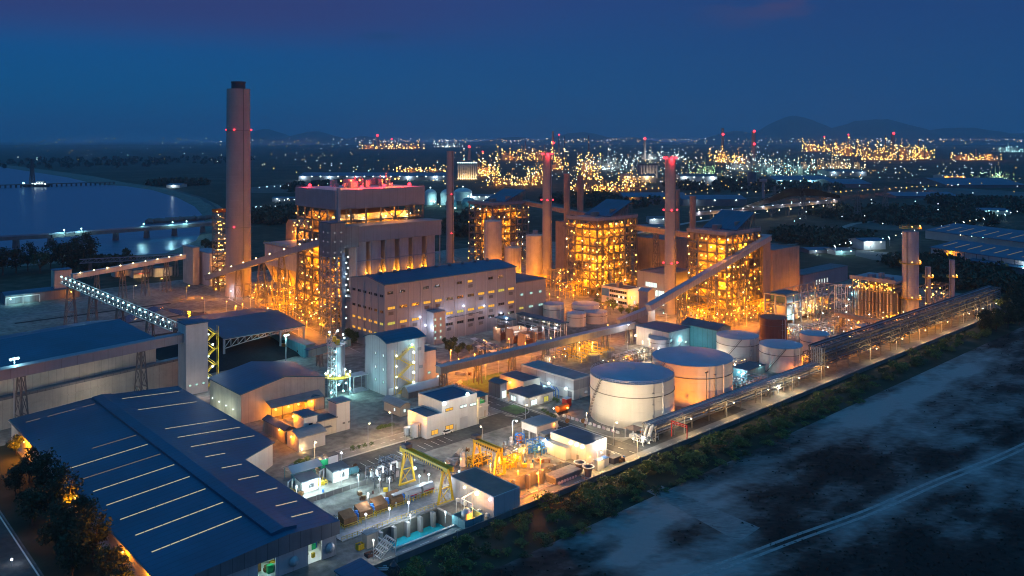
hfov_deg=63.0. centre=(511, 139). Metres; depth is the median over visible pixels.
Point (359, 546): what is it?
skip
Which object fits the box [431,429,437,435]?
window
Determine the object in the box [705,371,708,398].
yard lamp
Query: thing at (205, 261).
service block
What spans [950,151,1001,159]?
process plant
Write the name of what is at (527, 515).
bush
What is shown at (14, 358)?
light mast
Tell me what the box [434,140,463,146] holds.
process plant
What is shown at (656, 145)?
hills
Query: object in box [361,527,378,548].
pump kiosk
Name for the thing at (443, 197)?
gas tank
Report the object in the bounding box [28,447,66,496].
tree
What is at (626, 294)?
office
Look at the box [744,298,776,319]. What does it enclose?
pipe module
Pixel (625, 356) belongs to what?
pipe module
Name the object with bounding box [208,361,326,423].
warehouse
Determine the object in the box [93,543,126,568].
tree
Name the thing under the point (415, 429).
process tank
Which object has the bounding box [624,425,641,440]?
shelter
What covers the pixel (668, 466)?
bush
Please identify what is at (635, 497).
bush
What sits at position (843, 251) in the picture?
building
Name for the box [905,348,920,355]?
bush
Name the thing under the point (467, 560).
bush
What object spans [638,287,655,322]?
transfer house
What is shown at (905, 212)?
woodland
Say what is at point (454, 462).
pipe stack
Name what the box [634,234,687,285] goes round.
filter house
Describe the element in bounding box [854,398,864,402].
bush
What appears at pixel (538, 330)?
transformer
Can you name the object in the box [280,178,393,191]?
woodland
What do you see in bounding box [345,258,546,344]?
turbine hall
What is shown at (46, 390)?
coal store
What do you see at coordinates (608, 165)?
process plant
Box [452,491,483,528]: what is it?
chlorine plant
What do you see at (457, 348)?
tree
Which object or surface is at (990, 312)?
tree
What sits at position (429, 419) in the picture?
plant building
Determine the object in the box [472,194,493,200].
building
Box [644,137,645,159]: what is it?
distant chimney
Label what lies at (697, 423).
tank road
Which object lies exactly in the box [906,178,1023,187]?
warehouse
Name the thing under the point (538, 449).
pump module
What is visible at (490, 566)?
bush
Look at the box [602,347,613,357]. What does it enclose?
process tank
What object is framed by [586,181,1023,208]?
highway
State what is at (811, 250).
building
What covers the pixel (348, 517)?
travelling screen
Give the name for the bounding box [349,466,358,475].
storage tank
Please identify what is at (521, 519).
bush
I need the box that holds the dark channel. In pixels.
[119,306,207,326]
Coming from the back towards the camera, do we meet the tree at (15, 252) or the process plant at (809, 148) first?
the process plant at (809, 148)
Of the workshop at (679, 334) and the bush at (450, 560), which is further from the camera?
the workshop at (679, 334)
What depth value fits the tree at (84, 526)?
216.12 m
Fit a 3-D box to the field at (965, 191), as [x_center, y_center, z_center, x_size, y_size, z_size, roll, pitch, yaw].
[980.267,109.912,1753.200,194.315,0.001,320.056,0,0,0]
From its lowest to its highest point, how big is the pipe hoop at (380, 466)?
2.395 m
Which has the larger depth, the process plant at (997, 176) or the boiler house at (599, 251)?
the process plant at (997, 176)
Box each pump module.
[467,451,491,467]
[500,452,521,471]
[504,442,527,462]
[515,431,524,444]
[526,436,548,457]
[733,372,767,387]
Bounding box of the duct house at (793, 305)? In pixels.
[764,281,835,323]
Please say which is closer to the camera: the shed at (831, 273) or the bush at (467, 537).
the bush at (467, 537)
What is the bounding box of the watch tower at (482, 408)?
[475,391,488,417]
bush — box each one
[387,560,399,575]
[398,568,423,575]
[401,564,422,575]
[406,555,431,574]
[433,542,460,559]
[438,556,462,572]
[452,532,474,547]
[460,558,476,569]
[474,528,490,538]
[481,562,494,569]
[488,517,506,530]
[490,549,499,556]
[502,547,511,556]
[509,513,530,527]
[513,537,528,547]
[515,522,528,536]
[519,512,533,522]
[532,531,549,541]
[533,490,562,510]
[540,536,555,547]
[545,513,557,522]
[546,507,571,522]
[548,527,569,538]
[559,492,580,512]
[562,524,575,537]
[571,486,597,502]
[573,521,591,533]
[576,480,605,494]
[576,486,608,510]
[586,507,603,515]
[594,475,615,488]
[598,484,620,499]
[605,505,622,516]
[615,475,636,484]
[618,483,636,494]
[621,468,646,484]
[621,469,646,480]
[629,465,642,470]
[629,495,643,501]
[637,460,656,473]
[641,460,662,473]
[647,453,673,467]
[650,485,661,495]
[657,451,674,459]
[660,461,676,474]
[668,481,679,485]
[673,445,685,453]
[676,451,695,463]
[681,444,696,453]
[686,466,699,473]
[687,449,707,464]
[698,432,717,452]
[699,444,715,454]
[706,430,728,445]
[722,429,735,437]
[730,434,745,443]
[740,424,755,434]
[740,429,754,438]
[755,416,767,425]
[759,439,773,445]
[766,405,778,415]
[769,418,785,427]
[774,431,788,438]
[780,402,790,412]
[790,416,802,422]
[804,400,816,407]
[811,398,826,407]
[813,390,824,397]
[823,396,840,404]
[830,405,839,411]
[834,386,847,393]
[842,381,854,389]
[850,373,867,380]
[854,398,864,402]
[878,367,889,375]
[887,361,897,366]
[893,363,907,369]
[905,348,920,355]
[909,359,923,366]
[922,350,932,356]
[937,342,947,348]
[952,333,964,337]
[965,330,976,337]
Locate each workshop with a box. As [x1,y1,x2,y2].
[487,377,507,398]
[500,370,539,389]
[521,360,589,399]
[634,320,690,346]
[681,317,730,348]
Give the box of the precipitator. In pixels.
[263,238,318,304]
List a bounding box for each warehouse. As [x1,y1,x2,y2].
[8,386,339,575]
[166,183,186,187]
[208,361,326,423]
[272,197,294,201]
[299,172,445,179]
[618,192,685,203]
[680,195,746,205]
[759,175,830,184]
[814,179,871,187]
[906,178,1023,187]
[925,223,1023,247]
[929,240,1023,265]
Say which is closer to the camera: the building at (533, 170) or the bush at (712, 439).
the bush at (712, 439)
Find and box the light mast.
[9,357,18,417]
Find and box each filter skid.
[365,460,395,488]
[379,454,401,478]
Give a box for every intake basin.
[378,507,455,549]
[508,460,584,497]
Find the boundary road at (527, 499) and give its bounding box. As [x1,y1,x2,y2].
[370,312,994,562]
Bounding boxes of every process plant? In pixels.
[362,138,422,148]
[396,165,445,171]
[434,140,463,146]
[467,151,500,175]
[489,173,536,185]
[497,141,554,159]
[527,155,542,184]
[551,134,567,169]
[571,177,633,190]
[576,150,640,169]
[577,135,600,179]
[618,164,645,186]
[638,146,685,159]
[687,159,721,175]
[709,144,729,161]
[725,152,779,169]
[732,149,749,162]
[750,155,814,173]
[797,156,865,168]
[802,136,846,150]
[831,134,863,155]
[856,135,915,159]
[902,139,934,158]
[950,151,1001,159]
[971,166,1013,179]
[991,145,1022,151]
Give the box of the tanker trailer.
[553,403,568,414]
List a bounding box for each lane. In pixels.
[132,184,225,232]
[638,213,759,233]
[788,214,920,244]
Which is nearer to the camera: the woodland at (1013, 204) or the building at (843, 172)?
the woodland at (1013, 204)
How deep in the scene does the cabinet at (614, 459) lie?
283.34 m
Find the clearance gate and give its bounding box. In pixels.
[671,421,687,438]
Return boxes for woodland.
[0,155,254,168]
[61,253,137,270]
[143,177,210,185]
[251,202,325,224]
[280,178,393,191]
[441,207,476,237]
[537,189,660,208]
[662,176,845,193]
[766,223,878,246]
[804,201,1002,225]
[876,249,1015,272]
[923,192,1023,214]
[931,267,1023,291]
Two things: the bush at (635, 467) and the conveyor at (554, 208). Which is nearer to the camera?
the bush at (635, 467)
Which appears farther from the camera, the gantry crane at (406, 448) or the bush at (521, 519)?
the gantry crane at (406, 448)
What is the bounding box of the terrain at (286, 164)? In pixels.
[0,142,1023,575]
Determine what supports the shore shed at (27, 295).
on the yard ground at (368, 413)
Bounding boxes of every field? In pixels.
[251,183,308,192]
[482,326,1023,575]
[505,201,563,209]
[850,222,934,230]
[855,250,894,260]
[922,188,1023,196]
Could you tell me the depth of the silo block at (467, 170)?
2321.07 m
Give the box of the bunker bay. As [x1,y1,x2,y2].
[345,218,441,294]
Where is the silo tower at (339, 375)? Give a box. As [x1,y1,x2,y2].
[325,330,350,397]
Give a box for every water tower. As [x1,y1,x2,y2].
[747,171,756,185]
[760,179,766,197]
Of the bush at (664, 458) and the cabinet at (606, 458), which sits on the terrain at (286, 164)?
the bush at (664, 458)
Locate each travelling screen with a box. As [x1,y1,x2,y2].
[334,508,361,529]
[352,501,376,520]
[369,495,391,515]
[385,489,407,509]
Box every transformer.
[493,324,511,340]
[506,325,526,343]
[518,330,535,345]
[527,326,544,338]
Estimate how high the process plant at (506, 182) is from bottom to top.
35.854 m
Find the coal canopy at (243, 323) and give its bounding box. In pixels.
[177,308,304,353]
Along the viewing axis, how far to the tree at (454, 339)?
436.62 m
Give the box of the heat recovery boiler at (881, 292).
[849,272,901,318]
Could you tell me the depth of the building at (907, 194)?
1581.80 m
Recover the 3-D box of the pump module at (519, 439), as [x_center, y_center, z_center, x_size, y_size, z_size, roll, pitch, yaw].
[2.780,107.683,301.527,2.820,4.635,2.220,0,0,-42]
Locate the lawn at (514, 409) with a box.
[499,405,527,413]
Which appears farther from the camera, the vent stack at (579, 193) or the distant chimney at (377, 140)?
the distant chimney at (377, 140)
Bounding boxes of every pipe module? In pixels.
[245,281,277,298]
[260,299,303,315]
[271,286,306,304]
[291,304,332,326]
[531,350,567,363]
[533,274,550,286]
[547,268,566,290]
[555,279,587,298]
[557,340,597,357]
[597,354,637,363]
[599,302,610,314]
[604,278,633,285]
[612,349,644,361]
[628,348,655,361]
[676,287,695,308]
[681,304,718,319]
[716,306,754,325]
[733,358,746,365]
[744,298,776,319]
[764,376,798,395]
[787,323,801,336]
[795,321,833,337]
[803,350,816,362]
[812,309,856,330]
[837,327,855,340]
[841,322,868,336]
[862,311,894,322]
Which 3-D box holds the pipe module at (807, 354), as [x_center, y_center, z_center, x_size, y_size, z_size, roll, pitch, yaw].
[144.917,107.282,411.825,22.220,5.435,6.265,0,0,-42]
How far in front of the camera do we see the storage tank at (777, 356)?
394.49 m
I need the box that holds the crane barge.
[21,159,51,186]
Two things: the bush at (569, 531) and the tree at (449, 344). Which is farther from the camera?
the tree at (449, 344)
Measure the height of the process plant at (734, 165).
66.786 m
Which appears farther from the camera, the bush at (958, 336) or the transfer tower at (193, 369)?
the bush at (958, 336)
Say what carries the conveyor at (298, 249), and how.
on the yard ground at (368, 413)
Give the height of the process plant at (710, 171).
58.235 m
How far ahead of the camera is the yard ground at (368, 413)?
412.15 m
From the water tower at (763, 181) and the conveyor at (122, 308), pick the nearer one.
the conveyor at (122, 308)
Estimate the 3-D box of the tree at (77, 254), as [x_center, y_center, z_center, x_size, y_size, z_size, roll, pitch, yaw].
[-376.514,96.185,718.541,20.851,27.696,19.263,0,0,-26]
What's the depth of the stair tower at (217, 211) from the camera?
617.85 m
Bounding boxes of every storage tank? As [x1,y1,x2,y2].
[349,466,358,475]
[542,301,564,321]
[566,310,586,327]
[571,301,599,310]
[584,309,607,324]
[588,359,674,430]
[648,333,672,352]
[652,346,733,407]
[716,330,758,363]
[758,339,802,373]
[759,314,787,340]
[799,330,829,359]
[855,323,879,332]
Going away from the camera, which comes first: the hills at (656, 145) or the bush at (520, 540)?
the bush at (520, 540)
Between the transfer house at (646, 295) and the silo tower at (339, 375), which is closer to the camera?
the silo tower at (339, 375)
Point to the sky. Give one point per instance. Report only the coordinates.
(79, 70)
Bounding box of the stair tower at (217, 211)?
[212,208,225,288]
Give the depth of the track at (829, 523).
242.84 m
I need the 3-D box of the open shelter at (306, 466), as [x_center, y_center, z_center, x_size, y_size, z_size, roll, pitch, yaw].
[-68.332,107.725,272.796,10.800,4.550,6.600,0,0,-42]
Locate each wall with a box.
[306,479,366,501]
[373,312,1006,567]
[676,411,706,425]
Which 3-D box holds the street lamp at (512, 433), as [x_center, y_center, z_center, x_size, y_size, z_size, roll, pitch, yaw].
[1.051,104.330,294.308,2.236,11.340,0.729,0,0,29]
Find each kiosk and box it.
[293,470,319,492]
[325,460,349,482]
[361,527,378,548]
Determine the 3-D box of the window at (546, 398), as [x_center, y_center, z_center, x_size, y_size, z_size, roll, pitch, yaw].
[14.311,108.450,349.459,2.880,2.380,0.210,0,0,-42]
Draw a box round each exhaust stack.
[899,225,921,322]
[922,266,933,311]
[946,259,957,301]
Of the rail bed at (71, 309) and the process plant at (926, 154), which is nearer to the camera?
the rail bed at (71, 309)
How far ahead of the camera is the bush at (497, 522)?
235.73 m
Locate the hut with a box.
[381,395,412,416]
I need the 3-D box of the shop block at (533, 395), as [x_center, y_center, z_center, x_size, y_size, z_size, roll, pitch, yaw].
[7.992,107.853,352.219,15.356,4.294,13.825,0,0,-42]
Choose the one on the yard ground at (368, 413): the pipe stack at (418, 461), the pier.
the pipe stack at (418, 461)
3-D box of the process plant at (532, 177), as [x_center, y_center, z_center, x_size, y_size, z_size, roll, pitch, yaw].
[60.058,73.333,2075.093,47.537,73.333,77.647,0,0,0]
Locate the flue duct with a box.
[286,219,308,289]
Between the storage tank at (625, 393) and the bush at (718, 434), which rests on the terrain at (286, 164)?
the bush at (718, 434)
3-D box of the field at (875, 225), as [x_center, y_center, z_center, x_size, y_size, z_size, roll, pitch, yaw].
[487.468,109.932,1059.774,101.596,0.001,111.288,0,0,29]
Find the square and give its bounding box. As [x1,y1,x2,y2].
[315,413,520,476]
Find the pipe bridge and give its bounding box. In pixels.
[834,312,903,342]
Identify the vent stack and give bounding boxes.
[563,173,569,277]
[577,176,583,223]
[676,189,679,238]
[689,196,695,274]
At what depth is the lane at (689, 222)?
1108.10 m
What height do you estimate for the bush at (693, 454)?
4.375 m
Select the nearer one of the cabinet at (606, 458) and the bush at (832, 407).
the cabinet at (606, 458)
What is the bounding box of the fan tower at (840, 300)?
[834,284,851,319]
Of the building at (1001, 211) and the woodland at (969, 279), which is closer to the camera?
the woodland at (969, 279)
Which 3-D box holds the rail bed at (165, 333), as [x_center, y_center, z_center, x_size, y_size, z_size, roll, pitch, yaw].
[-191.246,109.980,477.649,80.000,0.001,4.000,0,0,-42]
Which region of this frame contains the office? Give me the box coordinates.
[601,281,638,306]
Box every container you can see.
[323,451,338,463]
[562,396,570,405]
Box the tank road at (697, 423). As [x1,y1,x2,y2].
[622,405,745,449]
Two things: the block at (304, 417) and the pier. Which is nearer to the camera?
the block at (304, 417)
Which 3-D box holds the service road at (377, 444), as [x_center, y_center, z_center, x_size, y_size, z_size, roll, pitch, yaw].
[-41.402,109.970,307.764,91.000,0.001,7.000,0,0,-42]
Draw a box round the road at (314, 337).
[199,283,357,354]
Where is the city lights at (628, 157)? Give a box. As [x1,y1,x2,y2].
[23,138,1021,184]
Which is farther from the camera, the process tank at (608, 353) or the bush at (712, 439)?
the process tank at (608, 353)
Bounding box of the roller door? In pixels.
[460,416,467,428]
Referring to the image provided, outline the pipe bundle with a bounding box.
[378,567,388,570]
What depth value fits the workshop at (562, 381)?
360.37 m
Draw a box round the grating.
[548,462,573,470]
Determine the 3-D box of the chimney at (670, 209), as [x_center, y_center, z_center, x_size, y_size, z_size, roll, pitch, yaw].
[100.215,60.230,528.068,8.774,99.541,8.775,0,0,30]
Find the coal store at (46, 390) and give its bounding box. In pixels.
[0,319,177,429]
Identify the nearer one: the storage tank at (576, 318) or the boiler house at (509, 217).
the storage tank at (576, 318)
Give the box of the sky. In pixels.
[0,0,1023,141]
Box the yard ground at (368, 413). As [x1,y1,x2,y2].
[0,241,1014,575]
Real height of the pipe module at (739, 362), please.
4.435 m
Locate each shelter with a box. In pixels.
[284,458,322,482]
[494,316,515,325]
[516,312,568,335]
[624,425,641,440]
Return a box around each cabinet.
[318,456,328,468]
[593,457,604,470]
[601,455,608,466]
[608,454,620,464]
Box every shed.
[0,284,79,304]
[270,331,315,357]
[733,361,765,378]
[799,263,847,290]
[965,258,1023,274]
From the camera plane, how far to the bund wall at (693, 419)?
327.48 m
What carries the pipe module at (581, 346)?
on the yard ground at (368, 413)
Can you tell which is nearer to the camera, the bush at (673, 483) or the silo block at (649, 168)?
the bush at (673, 483)
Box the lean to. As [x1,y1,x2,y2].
[334,558,386,575]
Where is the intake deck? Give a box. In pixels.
[336,482,455,542]
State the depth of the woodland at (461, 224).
985.71 m
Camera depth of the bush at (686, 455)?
283.82 m
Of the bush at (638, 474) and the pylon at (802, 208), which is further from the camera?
the pylon at (802, 208)
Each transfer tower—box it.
[50,267,71,288]
[177,318,218,393]
[182,244,198,284]
[318,188,358,338]
[746,233,769,310]
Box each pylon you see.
[770,186,778,213]
[797,190,806,219]
[825,186,833,210]
[853,190,861,216]
[881,186,889,207]
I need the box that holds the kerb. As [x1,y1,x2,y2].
[228,296,640,557]
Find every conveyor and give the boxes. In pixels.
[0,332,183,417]
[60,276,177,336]
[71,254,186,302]
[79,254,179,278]
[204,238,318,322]
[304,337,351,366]
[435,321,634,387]
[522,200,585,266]
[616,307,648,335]
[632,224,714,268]
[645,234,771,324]
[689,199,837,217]
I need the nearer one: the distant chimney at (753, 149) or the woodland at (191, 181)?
the woodland at (191, 181)
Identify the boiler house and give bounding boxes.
[295,173,424,326]
[468,188,529,261]
[566,199,637,297]
[686,210,761,318]
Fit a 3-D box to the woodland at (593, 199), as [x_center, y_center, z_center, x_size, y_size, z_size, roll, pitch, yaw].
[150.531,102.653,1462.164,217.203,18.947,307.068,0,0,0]
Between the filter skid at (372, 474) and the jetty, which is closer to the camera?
the filter skid at (372, 474)
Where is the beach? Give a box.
[0,165,225,267]
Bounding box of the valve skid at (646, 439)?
[634,433,658,445]
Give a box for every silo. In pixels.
[484,216,501,259]
[505,242,520,273]
[526,230,541,276]
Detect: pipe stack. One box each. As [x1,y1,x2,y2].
[414,459,426,464]
[444,457,458,463]
[446,457,458,465]
[454,448,462,456]
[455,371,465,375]
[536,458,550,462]
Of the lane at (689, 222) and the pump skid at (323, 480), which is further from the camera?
the lane at (689, 222)
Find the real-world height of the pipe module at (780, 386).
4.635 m
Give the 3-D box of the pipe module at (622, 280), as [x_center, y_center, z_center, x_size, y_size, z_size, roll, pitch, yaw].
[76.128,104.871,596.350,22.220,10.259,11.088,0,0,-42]
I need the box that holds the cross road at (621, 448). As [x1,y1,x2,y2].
[440,382,643,456]
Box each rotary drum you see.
[405,487,423,501]
[421,481,435,495]
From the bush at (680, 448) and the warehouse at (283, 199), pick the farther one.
the warehouse at (283, 199)
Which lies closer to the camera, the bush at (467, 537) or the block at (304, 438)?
the bush at (467, 537)
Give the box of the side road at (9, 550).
[0,513,41,575]
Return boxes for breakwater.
[145,214,214,223]
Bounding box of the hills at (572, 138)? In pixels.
[437,132,671,143]
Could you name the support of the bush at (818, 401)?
on the terrain at (286, 164)
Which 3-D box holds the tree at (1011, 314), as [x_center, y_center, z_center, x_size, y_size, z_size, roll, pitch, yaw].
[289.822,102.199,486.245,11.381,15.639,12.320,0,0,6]
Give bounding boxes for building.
[363,327,425,395]
[407,405,441,438]
[418,384,478,434]
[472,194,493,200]
[527,166,538,177]
[620,173,655,181]
[637,266,692,308]
[638,224,663,231]
[645,216,664,223]
[676,174,717,183]
[799,247,829,253]
[817,169,866,175]
[824,247,855,254]
[848,237,886,249]
[875,192,957,197]
[933,174,964,177]
[975,208,1010,213]
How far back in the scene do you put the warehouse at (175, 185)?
1918.25 m
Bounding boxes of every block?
[111,268,134,276]
[129,267,151,277]
[151,265,172,276]
[199,248,224,285]
[262,414,295,443]
[285,423,326,451]
[292,408,318,427]
[302,394,323,410]
[316,412,337,434]
[327,396,350,432]
[425,345,436,379]
[457,162,477,178]
[506,384,554,406]
[521,414,558,446]
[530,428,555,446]
[545,464,581,484]
[637,164,657,177]
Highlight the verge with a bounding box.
[0,445,117,575]
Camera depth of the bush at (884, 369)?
390.50 m
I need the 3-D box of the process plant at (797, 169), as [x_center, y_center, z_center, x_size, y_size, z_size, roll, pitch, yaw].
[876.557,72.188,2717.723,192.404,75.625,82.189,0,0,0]
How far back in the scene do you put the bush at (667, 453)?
285.93 m
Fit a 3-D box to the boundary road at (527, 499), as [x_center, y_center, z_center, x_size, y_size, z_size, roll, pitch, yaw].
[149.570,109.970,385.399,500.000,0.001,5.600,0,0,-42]
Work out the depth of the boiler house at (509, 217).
751.97 m
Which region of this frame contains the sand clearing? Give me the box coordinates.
[647,486,758,541]
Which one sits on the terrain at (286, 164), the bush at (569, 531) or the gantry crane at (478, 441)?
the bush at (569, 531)
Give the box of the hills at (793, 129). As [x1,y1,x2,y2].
[672,115,1023,143]
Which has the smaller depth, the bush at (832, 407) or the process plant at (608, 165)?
the bush at (832, 407)
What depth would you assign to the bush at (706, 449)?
292.38 m
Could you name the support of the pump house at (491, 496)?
on the yard ground at (368, 413)
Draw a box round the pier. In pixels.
[0,182,114,187]
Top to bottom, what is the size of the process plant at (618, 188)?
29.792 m
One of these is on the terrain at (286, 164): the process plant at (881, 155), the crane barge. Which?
the process plant at (881, 155)
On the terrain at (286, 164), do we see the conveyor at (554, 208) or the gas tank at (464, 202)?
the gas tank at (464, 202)
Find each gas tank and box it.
[424,187,436,204]
[441,189,454,204]
[445,199,456,209]
[454,186,471,200]
[461,196,474,207]
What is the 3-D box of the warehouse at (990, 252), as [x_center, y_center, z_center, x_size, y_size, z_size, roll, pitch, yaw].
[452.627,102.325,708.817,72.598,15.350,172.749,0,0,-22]
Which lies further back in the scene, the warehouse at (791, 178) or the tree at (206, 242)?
the warehouse at (791, 178)
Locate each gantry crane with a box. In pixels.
[398,442,453,505]
[470,433,505,476]
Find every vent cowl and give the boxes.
[573,460,585,474]
[580,464,594,478]
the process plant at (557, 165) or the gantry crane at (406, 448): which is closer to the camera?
the gantry crane at (406, 448)
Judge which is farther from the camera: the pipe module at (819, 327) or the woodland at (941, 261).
the woodland at (941, 261)
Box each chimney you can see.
[225,81,251,296]
[376,134,378,147]
[446,151,454,262]
[468,145,470,159]
[541,152,553,283]
[552,131,553,159]
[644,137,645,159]
[663,156,677,314]
[721,128,723,155]
[751,130,755,162]
[891,132,894,150]
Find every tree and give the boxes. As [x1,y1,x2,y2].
[0,246,14,274]
[1,464,28,495]
[5,432,23,455]
[9,246,27,272]
[12,485,51,525]
[16,445,42,482]
[18,241,38,270]
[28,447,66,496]
[29,251,49,272]
[36,499,76,554]
[41,239,63,268]
[43,462,85,509]
[50,240,74,267]
[53,528,95,575]
[61,492,98,525]
[65,236,87,259]
[67,498,113,562]
[75,231,100,256]
[88,253,100,263]
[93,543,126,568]
[94,545,134,575]
[121,247,131,253]
[200,238,209,247]
[208,240,216,248]
[344,328,352,336]
[348,333,357,345]
[349,330,358,336]
[444,340,454,350]
[450,336,457,349]
[452,344,460,355]
[466,344,473,353]
[608,297,618,309]
[617,304,624,313]
[625,304,633,313]
[974,311,993,329]
[979,307,995,317]
[992,297,1006,306]
[992,307,1004,315]
[996,301,1021,328]
[1001,290,1019,312]
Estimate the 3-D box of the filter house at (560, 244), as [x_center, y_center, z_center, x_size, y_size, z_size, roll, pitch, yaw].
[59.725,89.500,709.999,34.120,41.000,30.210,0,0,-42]
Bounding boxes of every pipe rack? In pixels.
[635,362,822,443]
[808,285,1000,376]
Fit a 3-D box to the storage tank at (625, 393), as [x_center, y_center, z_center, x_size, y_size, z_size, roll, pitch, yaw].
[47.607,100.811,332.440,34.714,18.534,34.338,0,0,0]
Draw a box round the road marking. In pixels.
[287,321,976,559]
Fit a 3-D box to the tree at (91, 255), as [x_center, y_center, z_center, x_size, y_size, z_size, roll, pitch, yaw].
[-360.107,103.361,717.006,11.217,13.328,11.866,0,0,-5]
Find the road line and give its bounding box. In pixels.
[0,516,39,575]
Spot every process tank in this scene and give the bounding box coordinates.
[404,426,409,436]
[411,422,419,438]
[586,350,599,361]
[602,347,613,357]
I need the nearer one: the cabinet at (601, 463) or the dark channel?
the cabinet at (601, 463)
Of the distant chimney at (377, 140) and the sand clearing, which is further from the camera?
the distant chimney at (377, 140)
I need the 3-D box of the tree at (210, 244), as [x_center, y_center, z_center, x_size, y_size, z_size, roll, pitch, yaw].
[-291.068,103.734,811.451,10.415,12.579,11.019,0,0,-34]
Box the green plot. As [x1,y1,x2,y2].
[461,372,508,393]
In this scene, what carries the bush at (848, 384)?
on the terrain at (286, 164)
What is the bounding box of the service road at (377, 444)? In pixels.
[282,409,496,473]
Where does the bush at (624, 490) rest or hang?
on the terrain at (286, 164)
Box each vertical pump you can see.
[459,451,466,466]
[508,436,515,449]
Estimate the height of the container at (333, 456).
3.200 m
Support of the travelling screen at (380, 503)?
on the intake deck
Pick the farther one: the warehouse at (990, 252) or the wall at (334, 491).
the warehouse at (990, 252)
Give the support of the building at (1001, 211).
on the terrain at (286, 164)
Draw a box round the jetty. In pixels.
[0,220,225,247]
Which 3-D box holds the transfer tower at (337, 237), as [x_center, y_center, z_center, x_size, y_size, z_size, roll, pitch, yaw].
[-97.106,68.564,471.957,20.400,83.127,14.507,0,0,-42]
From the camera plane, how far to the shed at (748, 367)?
388.37 m
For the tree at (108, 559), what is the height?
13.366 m
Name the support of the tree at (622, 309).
on the yard ground at (368, 413)
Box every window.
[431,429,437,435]
[445,424,453,429]
[531,399,536,405]
[544,395,548,401]
[645,281,656,287]
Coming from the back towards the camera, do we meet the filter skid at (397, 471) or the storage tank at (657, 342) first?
the storage tank at (657, 342)
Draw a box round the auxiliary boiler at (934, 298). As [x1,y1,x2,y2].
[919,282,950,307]
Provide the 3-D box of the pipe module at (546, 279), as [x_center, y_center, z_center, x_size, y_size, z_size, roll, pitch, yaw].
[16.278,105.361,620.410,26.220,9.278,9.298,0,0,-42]
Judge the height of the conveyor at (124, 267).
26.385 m
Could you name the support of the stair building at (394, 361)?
on the yard ground at (368, 413)
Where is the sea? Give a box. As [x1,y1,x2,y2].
[0,167,203,259]
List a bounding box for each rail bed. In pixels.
[0,299,154,318]
[15,303,170,323]
[34,307,187,328]
[129,312,205,322]
[153,331,176,335]
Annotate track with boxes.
[681,442,1023,575]
[700,448,1023,575]
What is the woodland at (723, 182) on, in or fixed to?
on the terrain at (286, 164)
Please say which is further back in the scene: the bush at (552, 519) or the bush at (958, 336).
the bush at (958, 336)
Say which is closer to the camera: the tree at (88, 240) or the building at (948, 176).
the tree at (88, 240)
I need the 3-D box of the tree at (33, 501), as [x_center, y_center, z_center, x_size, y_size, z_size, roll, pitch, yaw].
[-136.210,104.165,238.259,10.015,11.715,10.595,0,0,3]
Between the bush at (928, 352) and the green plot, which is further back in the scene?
the bush at (928, 352)
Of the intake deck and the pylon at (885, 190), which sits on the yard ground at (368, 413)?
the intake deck
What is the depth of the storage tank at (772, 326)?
453.35 m
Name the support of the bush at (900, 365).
on the terrain at (286, 164)
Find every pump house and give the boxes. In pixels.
[449,467,519,517]
[545,425,606,463]
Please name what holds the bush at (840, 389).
on the terrain at (286, 164)
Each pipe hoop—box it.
[376,465,383,474]
[390,461,397,469]
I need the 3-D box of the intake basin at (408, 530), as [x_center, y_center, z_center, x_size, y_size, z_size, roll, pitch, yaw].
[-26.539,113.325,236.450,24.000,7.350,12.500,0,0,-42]
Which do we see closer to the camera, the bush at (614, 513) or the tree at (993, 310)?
the bush at (614, 513)
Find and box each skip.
[355,542,364,550]
[364,550,378,557]
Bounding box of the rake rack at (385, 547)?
[371,534,395,559]
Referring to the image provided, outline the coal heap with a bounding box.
[156,330,299,373]
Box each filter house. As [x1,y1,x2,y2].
[555,220,605,271]
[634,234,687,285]
[744,243,799,297]
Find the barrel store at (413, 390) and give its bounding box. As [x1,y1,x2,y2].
[400,378,441,398]
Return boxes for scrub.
[489,331,1023,575]
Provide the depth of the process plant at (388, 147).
10134.78 m
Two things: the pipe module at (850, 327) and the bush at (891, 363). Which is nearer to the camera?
the bush at (891, 363)
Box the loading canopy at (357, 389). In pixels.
[346,371,368,393]
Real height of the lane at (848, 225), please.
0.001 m
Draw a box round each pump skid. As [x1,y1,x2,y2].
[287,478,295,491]
[318,468,326,486]
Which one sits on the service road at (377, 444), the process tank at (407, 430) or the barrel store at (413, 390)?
the process tank at (407, 430)
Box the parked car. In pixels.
[442,429,452,434]
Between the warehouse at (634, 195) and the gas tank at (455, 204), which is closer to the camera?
the gas tank at (455, 204)
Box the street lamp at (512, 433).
[512,420,517,449]
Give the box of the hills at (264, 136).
[214,129,401,143]

